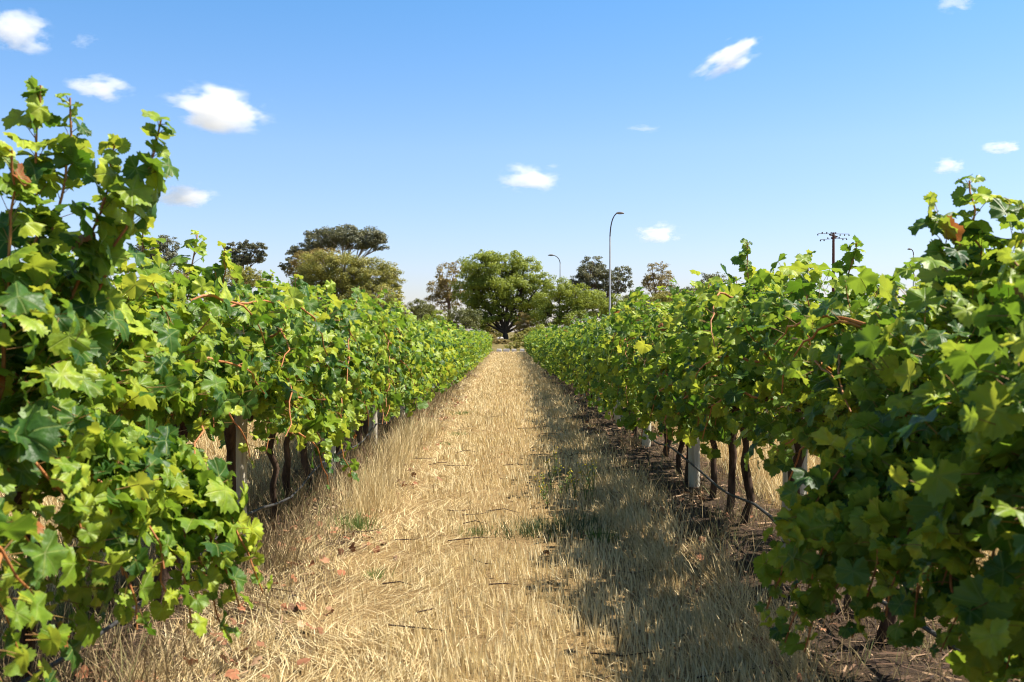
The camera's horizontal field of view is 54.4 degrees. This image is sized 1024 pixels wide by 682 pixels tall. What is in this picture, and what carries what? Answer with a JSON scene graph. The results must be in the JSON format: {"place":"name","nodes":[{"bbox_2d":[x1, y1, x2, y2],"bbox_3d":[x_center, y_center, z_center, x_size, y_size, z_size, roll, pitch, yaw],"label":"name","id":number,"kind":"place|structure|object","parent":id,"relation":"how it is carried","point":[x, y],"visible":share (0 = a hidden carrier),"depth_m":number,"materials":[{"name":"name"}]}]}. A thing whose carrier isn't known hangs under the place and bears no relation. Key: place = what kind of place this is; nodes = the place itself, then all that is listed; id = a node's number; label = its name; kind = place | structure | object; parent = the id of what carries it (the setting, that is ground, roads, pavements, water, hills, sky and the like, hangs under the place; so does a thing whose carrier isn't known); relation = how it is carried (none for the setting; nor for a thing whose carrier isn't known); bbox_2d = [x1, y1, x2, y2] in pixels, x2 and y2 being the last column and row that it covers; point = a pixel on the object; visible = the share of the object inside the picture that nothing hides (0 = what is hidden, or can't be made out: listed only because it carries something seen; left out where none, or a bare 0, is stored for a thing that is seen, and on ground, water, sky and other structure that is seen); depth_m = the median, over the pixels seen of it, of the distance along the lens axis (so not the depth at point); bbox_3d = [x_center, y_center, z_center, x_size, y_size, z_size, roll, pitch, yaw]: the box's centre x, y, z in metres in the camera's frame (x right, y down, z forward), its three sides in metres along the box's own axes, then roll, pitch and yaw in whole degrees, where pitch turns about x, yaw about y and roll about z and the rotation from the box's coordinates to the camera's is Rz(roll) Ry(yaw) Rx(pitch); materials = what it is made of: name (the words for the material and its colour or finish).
{"place":"outdoors","nodes":[
{"label":"outdoors","id":0,"kind":"place"},
{"bbox_2d":[119,353,491,681],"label":"tall dry grass","id":1,"kind":"structure","parent":0,"point":[374,482],"depth_m":7.75,"materials":[{"name":"plant"}]},
{"bbox_2d":[0,332,1018,681],"bbox_3d":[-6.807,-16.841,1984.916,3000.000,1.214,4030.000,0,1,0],"label":"ground","id":2,"kind":"structure","parent":0,"point":[748,538],"depth_m":5.62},
{"bbox_2d":[39,581,101,627],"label":"grass tuft","id":3,"kind":"object","parent":2,"relation":"on","point":[61,610],"visible":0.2,"depth_m":4.66,"materials":[{"name":"green plant"}]},
{"bbox_2d":[0,281,170,681],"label":"grapevine","id":4,"kind":"object","parent":2,"relation":"on","point":[27,440],"visible":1,"depth_m":2.50,"materials":[{"name":"green plant"}]},
{"bbox_2d":[0,75,272,681],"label":"grapevine","id":5,"kind":"object","parent":2,"relation":"on","point":[112,449],"visible":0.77,"depth_m":3.11,"materials":[{"name":"green plant"}]},
{"bbox_2d":[134,234,187,266],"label":"eucalyptus tree","id":6,"kind":"object","parent":2,"relation":"on","point":[166,251],"visible":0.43,"depth_m":110.49,"materials":[{"name":"green plant"}]},
{"bbox_2d":[137,264,188,282],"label":"bush","id":7,"kind":"object","parent":2,"relation":"on","point":[176,270],"visible":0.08,"depth_m":102.79,"materials":[{"name":"green plant"}]},
{"bbox_2d":[34,225,303,624],"bbox_3d":[-1.627,0.407,4.594,1.018,1.962,2.159,0,1,0],"label":"grapevine","id":8,"kind":"object","parent":2,"relation":"on","point":[217,396],"visible":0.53,"depth_m":4.49,"materials":[{"name":"green plant"}]},
{"bbox_2d":[19,384,438,681],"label":"irrigation hose","id":9,"kind":"object","parent":2,"relation":"on","point":[61,659],"visible":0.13,"depth_m":6.16,"materials":[{"name":"black plastic"}]},
{"bbox_2d":[106,241,359,491],"bbox_3d":[-1.640,0.428,5.854,1.452,1.947,2.054,0,1,0],"label":"grapevine","id":10,"kind":"object","parent":2,"relation":"on","point":[292,407],"visible":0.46,"depth_m":5.67,"materials":[{"name":"green plant"}]},
{"bbox_2d":[231,326,247,556],"bbox_3d":[-1.658,0.658,6.040,0.112,1.520,0.111,1,1,-4],"label":"trellis post","id":11,"kind":"object","parent":2,"relation":"on","point":[241,467],"visible":0.13,"depth_m":6.00,"materials":[{"name":"grey wood"}]},
{"bbox_2d":[224,264,266,287],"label":"bush","id":12,"kind":"object","parent":2,"relation":"on","point":[248,276],"visible":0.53,"depth_m":100.41,"materials":[{"name":"green plant"}]},
{"bbox_2d":[225,239,267,271],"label":"eucalyptus tree","id":13,"kind":"object","parent":2,"relation":"on","point":[243,258],"visible":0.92,"depth_m":114.35,"materials":[{"name":"green plant"}]},
{"bbox_2d":[186,269,380,526],"bbox_3d":[-1.702,0.447,7.075,1.426,1.924,1.979,0,1,0],"label":"grapevine","id":14,"kind":"object","parent":2,"relation":"on","point":[353,351],"visible":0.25,"depth_m":7.12,"materials":[{"name":"green plant"}]},
{"bbox_2d":[255,476,317,504],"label":"grass tuft","id":15,"kind":"object","parent":2,"relation":"on","point":[281,488],"visible":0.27,"depth_m":7.93,"materials":[{"name":"brown plant"}]},
{"bbox_2d":[285,247,343,283],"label":"brown tree","id":16,"kind":"object","parent":2,"relation":"on","point":[295,263],"visible":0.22,"depth_m":107.89,"materials":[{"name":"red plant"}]},
{"bbox_2d":[231,284,403,496],"bbox_3d":[-1.675,0.434,8.434,1.348,1.917,2.075,0,1,0],"label":"grapevine","id":17,"kind":"object","parent":2,"relation":"on","point":[375,375],"visible":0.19,"depth_m":8.31,"materials":[{"name":"green plant"}]},
{"bbox_2d":[324,400,335,479],"bbox_3d":[-1.666,0.619,9.065,0.149,1.522,0.110,1,1,48],"label":"trellis post","id":18,"kind":"object","parent":2,"relation":"on","point":[333,448],"visible":0.03,"depth_m":9.02,"materials":[{"name":"brown wood"}]},
{"bbox_2d":[277,223,389,295],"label":"eucalyptus tree","id":19,"kind":"object","parent":2,"relation":"on","point":[330,238],"visible":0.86,"depth_m":116.60,"materials":[{"name":"green plant"}]},
{"bbox_2d":[288,249,405,310],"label":"olive tree","id":20,"kind":"object","parent":2,"relation":"on","point":[348,279],"visible":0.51,"depth_m":102.64,"materials":[{"name":"green plant"}]},
{"bbox_2d":[303,284,406,472],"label":"grapevine","id":21,"kind":"object","parent":2,"relation":"on","point":[388,408],"visible":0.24,"depth_m":9.37,"materials":[{"name":"green plant"}]},
{"bbox_2d":[326,507,383,534],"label":"grass tuft","id":22,"kind":"object","parent":2,"relation":"on","point":[356,526],"visible":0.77,"depth_m":7.09,"materials":[{"name":"green plant"}]},
{"bbox_2d":[369,351,376,444],"bbox_3d":[-1.673,0.600,12.032,0.108,1.523,0.153,0,1,-38],"label":"trellis post","id":23,"kind":"object","parent":2,"relation":"on","point":[374,417],"visible":0.14,"depth_m":12.00,"materials":[{"name":"grey wood"}]},
{"bbox_2d":[327,286,421,457],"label":"grapevine","id":24,"kind":"object","parent":2,"relation":"on","point":[396,317],"visible":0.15,"depth_m":10.82,"materials":[{"name":"green plant"}]},
{"bbox_2d":[364,563,397,579],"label":"grass tuft","id":25,"kind":"object","parent":2,"relation":"on","point":[377,573],"visible":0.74,"depth_m":5.88,"materials":[{"name":"plant"}]},
{"bbox_2d":[362,293,422,443],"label":"grapevine","id":26,"kind":"object","parent":2,"relation":"on","point":[405,370],"visible":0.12,"depth_m":11.78,"materials":[{"name":"green plant"}]},
{"bbox_2d":[380,301,439,432],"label":"grapevine","id":27,"kind":"object","parent":2,"relation":"on","point":[423,379],"visible":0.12,"depth_m":13.20,"materials":[{"name":"green plant"}]},
{"bbox_2d":[393,319,444,422],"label":"grapevine","id":28,"kind":"object","parent":2,"relation":"on","point":[427,359],"visible":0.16,"depth_m":14.65,"materials":[{"name":"green plant"}]},
{"bbox_2d":[404,298,435,319],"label":"bush","id":29,"kind":"object","parent":2,"relation":"on","point":[412,308],"visible":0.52,"depth_m":105.52,"materials":[{"name":"green plant"}]},
{"bbox_2d":[405,317,448,411],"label":"grapevine","id":30,"kind":"object","parent":2,"relation":"on","point":[431,324],"visible":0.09,"depth_m":15.46,"materials":[{"name":"green plant"}]},
{"bbox_2d":[413,303,443,322],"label":"bush","id":31,"kind":"object","parent":2,"relation":"on","point":[426,312],"visible":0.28,"depth_m":99.71,"materials":[{"name":"green plant"}]},
{"bbox_2d":[408,320,451,402],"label":"grapevine","id":32,"kind":"object","parent":2,"relation":"on","point":[438,366],"visible":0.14,"depth_m":17.04,"materials":[{"name":"green plant"}]},
{"bbox_2d":[419,309,452,329],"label":"bush","id":33,"kind":"object","parent":2,"relation":"on","point":[438,317],"visible":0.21,"depth_m":95.57,"materials":[{"name":"green plant"}]},
{"bbox_2d":[420,324,456,397],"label":"grapevine","id":34,"kind":"object","parent":2,"relation":"on","point":[443,380],"visible":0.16,"depth_m":18.09,"materials":[{"name":"green plant"}]},
{"bbox_2d":[418,316,458,390],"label":"grapevine","id":35,"kind":"object","parent":2,"relation":"on","point":[454,341],"visible":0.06,"depth_m":20.92,"materials":[{"name":"green plant"}]},
{"bbox_2d":[420,323,461,391],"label":"grapevine","id":36,"kind":"object","parent":2,"relation":"on","point":[454,356],"visible":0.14,"depth_m":19.32,"materials":[{"name":"green plant"}]},
{"bbox_2d":[423,260,467,319],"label":"brown tree","id":37,"kind":"object","parent":2,"relation":"on","point":[445,287],"visible":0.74,"depth_m":109.82,"materials":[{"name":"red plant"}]},
{"bbox_2d":[437,321,467,385],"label":"grapevine","id":38,"kind":"object","parent":2,"relation":"on","point":[460,354],"visible":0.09,"depth_m":23.45,"materials":[{"name":"green plant"}]},
{"bbox_2d":[435,323,470,387],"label":"grapevine","id":39,"kind":"object","parent":2,"relation":"on","point":[457,360],"visible":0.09,"depth_m":22.33,"materials":[{"name":"green plant"}]},
{"bbox_2d":[434,333,473,379],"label":"grapevine","id":40,"kind":"object","parent":2,"relation":"on","point":[465,353],"visible":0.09,"depth_m":25.82,"materials":[{"name":"green plant"}]},
{"bbox_2d":[452,332,471,383],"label":"grapevine","id":41,"kind":"object","parent":2,"relation":"on","point":[466,360],"visible":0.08,"depth_m":24.46,"materials":[{"name":"green plant"}]},
{"bbox_2d":[442,305,482,330],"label":"dark shrub","id":42,"kind":"object","parent":2,"relation":"on","point":[469,318],"visible":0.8,"depth_m":87.03,"materials":[{"name":"green plant"}]},
{"bbox_2d":[450,323,476,369],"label":"grapevine","id":43,"kind":"object","parent":2,"relation":"on","point":[459,329],"visible":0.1,"depth_m":30.97,"materials":[{"name":"green plant"}]},
{"bbox_2d":[128,351,811,681],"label":"stubble","id":44,"kind":"object","parent":2,"relation":"on","point":[470,560],"visible":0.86,"depth_m":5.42,"materials":[{"name":"beige plant"}]},
{"bbox_2d":[463,330,479,366],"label":"grapevine","id":45,"kind":"object","parent":2,"relation":"on","point":[474,347],"visible":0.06,"depth_m":33.41,"materials":[{"name":"green plant"}]},
{"bbox_2d":[470,336,482,368],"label":"grapevine","id":46,"kind":"object","parent":2,"relation":"on","point":[480,346],"visible":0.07,"depth_m":34.56,"materials":[{"name":"green plant"}]},
{"bbox_2d":[452,523,504,538],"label":"grass tuft","id":47,"kind":"object","parent":2,"relation":"on","point":[474,532],"visible":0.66,"depth_m":7.02,"materials":[{"name":"plant"}]},
{"bbox_2d":[476,321,502,337],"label":"bush","id":48,"kind":"object","parent":2,"relation":"on","point":[489,329],"visible":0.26,"depth_m":107.63,"materials":[{"name":"green plant"}]},
{"bbox_2d":[0,380,998,659],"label":"side stubble","id":49,"kind":"object","parent":2,"relation":"on","point":[278,448],"visible":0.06,"depth_m":9.80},
{"bbox_2d":[244,416,754,681],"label":"twigs","id":50,"kind":"object","parent":2,"relation":"on","point":[489,563],"visible":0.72,"depth_m":5.78,"materials":[{"name":"brown wood"}]},
{"bbox_2d":[489,332,509,343],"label":"brown shrub","id":51,"kind":"object","parent":2,"relation":"on","point":[499,341],"visible":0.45,"depth_m":83.94,"materials":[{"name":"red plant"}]},
{"bbox_2d":[448,249,556,338],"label":"broadleaf tree","id":52,"kind":"object","parent":2,"relation":"on","point":[477,285],"visible":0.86,"depth_m":103.06,"materials":[{"name":"green plant"}]},
{"bbox_2d":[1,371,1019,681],"bbox_3d":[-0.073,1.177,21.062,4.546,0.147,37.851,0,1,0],"label":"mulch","id":53,"kind":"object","parent":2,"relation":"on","point":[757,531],"visible":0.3,"depth_m":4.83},
{"bbox_2d":[65,392,961,681],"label":"fallen leaves","id":54,"kind":"object","parent":2,"relation":"on","point":[231,674],"visible":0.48,"depth_m":5.01,"materials":[{"name":"brown plant"}]},
{"bbox_2d":[504,339,524,348],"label":"shrub","id":55,"kind":"object","parent":2,"relation":"on","point":[517,345],"visible":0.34,"depth_m":75.87,"materials":[{"name":"green plant"}]},
{"bbox_2d":[510,327,539,340],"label":"shrub","id":56,"kind":"object","parent":2,"relation":"on","point":[525,332],"visible":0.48,"depth_m":88.06,"materials":[{"name":"green plant"}]},
{"bbox_2d":[512,311,539,336],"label":"brown shrub","id":57,"kind":"object","parent":2,"relation":"on","point":[519,327],"visible":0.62,"depth_m":97.47,"materials":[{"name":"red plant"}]},
{"bbox_2d":[536,334,548,366],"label":"grapevine","id":58,"kind":"object","parent":2,"relation":"on","point":[538,346],"visible":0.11,"depth_m":31.93,"materials":[{"name":"green plant"}]},
{"bbox_2d":[475,509,611,542],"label":"grass tuft","id":59,"kind":"object","parent":2,"relation":"on","point":[550,531],"visible":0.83,"depth_m":6.94,"materials":[{"name":"plant"}]},
{"bbox_2d":[544,459,555,492],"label":"flowering weed","id":60,"kind":"object","parent":2,"relation":"on","point":[549,476],"visible":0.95,"depth_m":8.48,"materials":[{"name":"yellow plant"}]},
{"bbox_2d":[539,325,570,373],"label":"grapevine","id":61,"kind":"object","parent":2,"relation":"on","point":[545,350],"visible":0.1,"depth_m":30.70,"materials":[{"name":"green plant"}]},
{"bbox_2d":[543,320,567,375],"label":"grapevine","id":62,"kind":"object","parent":2,"relation":"on","point":[548,351],"visible":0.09,"depth_m":27.81,"materials":[{"name":"green plant"}]},
{"bbox_2d":[546,321,573,372],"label":"grapevine","id":63,"kind":"object","parent":2,"relation":"on","point":[551,340],"visible":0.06,"depth_m":26.63,"materials":[{"name":"green plant"}]},
{"bbox_2d":[548,318,577,384],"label":"grapevine","id":64,"kind":"object","parent":2,"relation":"on","point":[550,346],"visible":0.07,"depth_m":25.41,"materials":[{"name":"green plant"}]},
{"bbox_2d":[529,276,608,327],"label":"green shrub","id":65,"kind":"object","parent":2,"relation":"on","point":[576,301],"visible":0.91,"depth_m":95.55,"materials":[{"name":"green plant"}]},
{"bbox_2d":[549,316,590,381],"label":"grapevine","id":66,"kind":"object","parent":2,"relation":"on","point":[553,347],"visible":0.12,"depth_m":24.42,"materials":[{"name":"green plant"}]},
{"bbox_2d":[550,321,590,383],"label":"grapevine","id":67,"kind":"object","parent":2,"relation":"on","point":[555,355],"visible":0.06,"depth_m":22.99,"materials":[{"name":"green plant"}]},
{"bbox_2d":[555,324,592,375],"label":"grapevine","id":68,"kind":"object","parent":2,"relation":"on","point":[558,356],"visible":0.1,"depth_m":21.90,"materials":[{"name":"green plant"}]},
{"bbox_2d":[554,322,600,398],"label":"grapevine","id":69,"kind":"object","parent":2,"relation":"on","point":[562,348],"visible":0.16,"depth_m":20.46,"materials":[{"name":"green plant"}]},
{"bbox_2d":[561,315,600,406],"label":"grapevine","id":70,"kind":"object","parent":2,"relation":"on","point":[568,360],"visible":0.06,"depth_m":18.01,"materials":[{"name":"green plant"}]},
{"bbox_2d":[560,313,604,397],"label":"grapevine","id":71,"kind":"object","parent":2,"relation":"on","point":[569,353],"visible":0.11,"depth_m":19.41,"materials":[{"name":"green plant"}]},
{"bbox_2d":[554,507,613,528],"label":"grass tuft","id":72,"kind":"object","parent":2,"relation":"on","point":[569,518],"visible":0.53,"depth_m":7.23,"materials":[{"name":"green plant"}]},
{"bbox_2d":[577,462,596,499],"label":"flowering weed","id":73,"kind":"object","parent":2,"relation":"on","point":[586,491],"visible":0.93,"depth_m":8.15,"materials":[{"name":"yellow plant"}]},
{"bbox_2d":[580,460,597,502],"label":"flowering weed","id":74,"kind":"object","parent":2,"relation":"on","point":[595,467],"visible":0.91,"depth_m":8.25,"materials":[{"name":"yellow plant"}]},
{"bbox_2d":[570,311,610,411],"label":"grapevine","id":75,"kind":"object","parent":2,"relation":"on","point":[578,357],"visible":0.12,"depth_m":16.84,"materials":[{"name":"green plant"}]},
{"bbox_2d":[574,311,613,419],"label":"grapevine","id":76,"kind":"object","parent":2,"relation":"on","point":[584,337],"visible":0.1,"depth_m":15.50,"materials":[{"name":"green plant"}]},
{"bbox_2d":[578,525,622,543],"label":"grass tuft","id":77,"kind":"object","parent":2,"relation":"on","point":[599,533],"visible":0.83,"depth_m":6.74,"materials":[{"name":"plant"}]},
{"bbox_2d":[570,255,633,300],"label":"eucalyptus tree","id":78,"kind":"object","parent":2,"relation":"on","point":[597,272],"visible":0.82,"depth_m":119.55,"materials":[{"name":"green plant"}]},
{"bbox_2d":[576,315,629,429],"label":"grapevine","id":79,"kind":"object","parent":2,"relation":"on","point":[585,361],"visible":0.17,"depth_m":14.59,"materials":[{"name":"green plant"}]},
{"bbox_2d":[583,310,638,438],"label":"grapevine","id":80,"kind":"object","parent":2,"relation":"on","point":[598,352],"visible":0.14,"depth_m":12.99,"materials":[{"name":"green plant"}]},
{"bbox_2d":[609,212,623,314],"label":"street lamp","id":81,"kind":"object","parent":2,"relation":"on","point":[610,262],"visible":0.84,"depth_m":75.93,"materials":[{"name":"metal"}]},
{"bbox_2d":[599,293,634,317],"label":"bush","id":82,"kind":"object","parent":2,"relation":"on","point":[614,300],"visible":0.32,"depth_m":101.98,"materials":[{"name":"green plant"}]},
{"bbox_2d":[591,289,673,426],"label":"grapevine","id":83,"kind":"object","parent":2,"relation":"on","point":[601,368],"visible":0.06,"depth_m":11.93,"materials":[{"name":"green plant"}]},
{"bbox_2d":[642,340,652,446],"bbox_3d":[1.607,0.589,11.793,0.108,1.521,0.110,2,0,11],"label":"trellis post","id":84,"kind":"object","parent":2,"relation":"on","point":[648,443],"visible":0.04,"depth_m":11.75,"materials":[{"name":"grey wood"}]},
{"bbox_2d":[593,279,704,456],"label":"grapevine","id":85,"kind":"object","parent":2,"relation":"on","point":[614,361],"visible":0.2,"depth_m":10.67,"materials":[{"name":"green plant"}]},
{"bbox_2d":[641,261,673,300],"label":"brown tree","id":86,"kind":"object","parent":2,"relation":"on","point":[648,278],"visible":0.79,"depth_m":112.05,"materials":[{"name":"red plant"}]},
{"bbox_2d":[648,290,677,307],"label":"bush","id":87,"kind":"object","parent":2,"relation":"on","point":[662,297],"visible":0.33,"depth_m":99.88,"materials":[{"name":"green plant"}]},
{"bbox_2d":[607,270,731,483],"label":"grapevine","id":88,"kind":"object","parent":2,"relation":"on","point":[628,394],"visible":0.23,"depth_m":9.39,"materials":[{"name":"green plant"}]},
{"bbox_2d":[688,427,699,486],"bbox_3d":[1.605,0.623,8.781,0.112,1.522,0.110,0,2,8],"label":"trellis post","id":89,"kind":"object","parent":2,"relation":"on","point":[693,456],"visible":0.2,"depth_m":8.75,"materials":[{"name":"grey wood"}]},
{"bbox_2d":[618,286,785,498],"bbox_3d":[1.580,0.421,8.039,1.346,1.909,2.053,0,1,0],"label":"grapevine","id":90,"kind":"object","parent":2,"relation":"on","point":[655,370],"visible":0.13,"depth_m":8.09,"materials":[{"name":"green plant"}]},
{"bbox_2d":[693,271,727,292],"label":"eucalyptus tree","id":91,"kind":"object","parent":2,"relation":"on","point":[706,277],"visible":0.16,"depth_m":111.42,"materials":[{"name":"green plant"}]},
{"bbox_2d":[634,238,819,524],"bbox_3d":[1.615,0.327,6.789,1.360,2.068,2.051,0,1,0],"label":"grapevine","id":92,"kind":"object","parent":2,"relation":"on","point":[666,384],"visible":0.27,"depth_m":6.86,"materials":[{"name":"green plant"}]},
{"bbox_2d":[591,392,960,651],"bbox_3d":[1.476,0.852,33.414,0.042,0.112,66.800,0,1,0],"label":"irrigation hose","id":93,"kind":"object","parent":2,"relation":"on","point":[927,629],"visible":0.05,"depth_m":6.74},
{"bbox_2d":[662,235,919,509],"bbox_3d":[1.579,0.407,5.724,1.322,1.964,2.224,0,1,0],"label":"grapevine","id":94,"kind":"object","parent":2,"relation":"on","point":[741,383],"visible":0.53,"depth_m":5.38,"materials":[{"name":"green plant"}]},
{"bbox_2d":[781,332,807,547],"bbox_3d":[1.653,0.637,5.796,0.146,1.525,0.154,1,1,-22],"label":"trellis post","id":95,"kind":"object","parent":2,"relation":"on","point":[802,486],"visible":0.04,"depth_m":5.75,"materials":[{"name":"brown wood"}]},
{"bbox_2d":[817,232,849,291],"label":"power pole","id":96,"kind":"object","parent":2,"relation":"on","point":[833,237],"visible":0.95,"depth_m":87.94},
{"bbox_2d":[755,274,969,644],"bbox_3d":[1.619,0.572,4.342,1.068,1.694,1.801,0,1,0],"label":"grapevine","id":97,"kind":"object","parent":2,"relation":"on","point":[804,362],"visible":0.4,"depth_m":4.29,"materials":[{"name":"green plant"}]},
{"bbox_2d":[753,174,1023,681],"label":"grapevine","id":98,"kind":"object","parent":2,"relation":"on","point":[853,512],"visible":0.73,"depth_m":3.16,"materials":[{"name":"green plant"}]},
{"bbox_2d":[887,247,1023,681],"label":"grapevine","id":99,"kind":"object","parent":2,"relation":"on","point":[989,604],"visible":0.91,"depth_m":2.44,"materials":[{"name":"green plant"}]},
{"bbox_2d":[0,363,1020,681],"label":"weedy grass","id":100,"kind":"structure","parent":0,"point":[94,661],"depth_m":5.94,"materials":[{"name":"beige plant"}]},
{"bbox_2d":[0,0,1023,331],"label":"sky","id":101,"kind":"structure","parent":0,"point":[453,129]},
{"bbox_2d":[519,351,885,681],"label":"shaded dry grass","id":102,"kind":"structure","parent":0,"point":[636,494],"depth_m":5.57,"materials":[{"name":"plant"}]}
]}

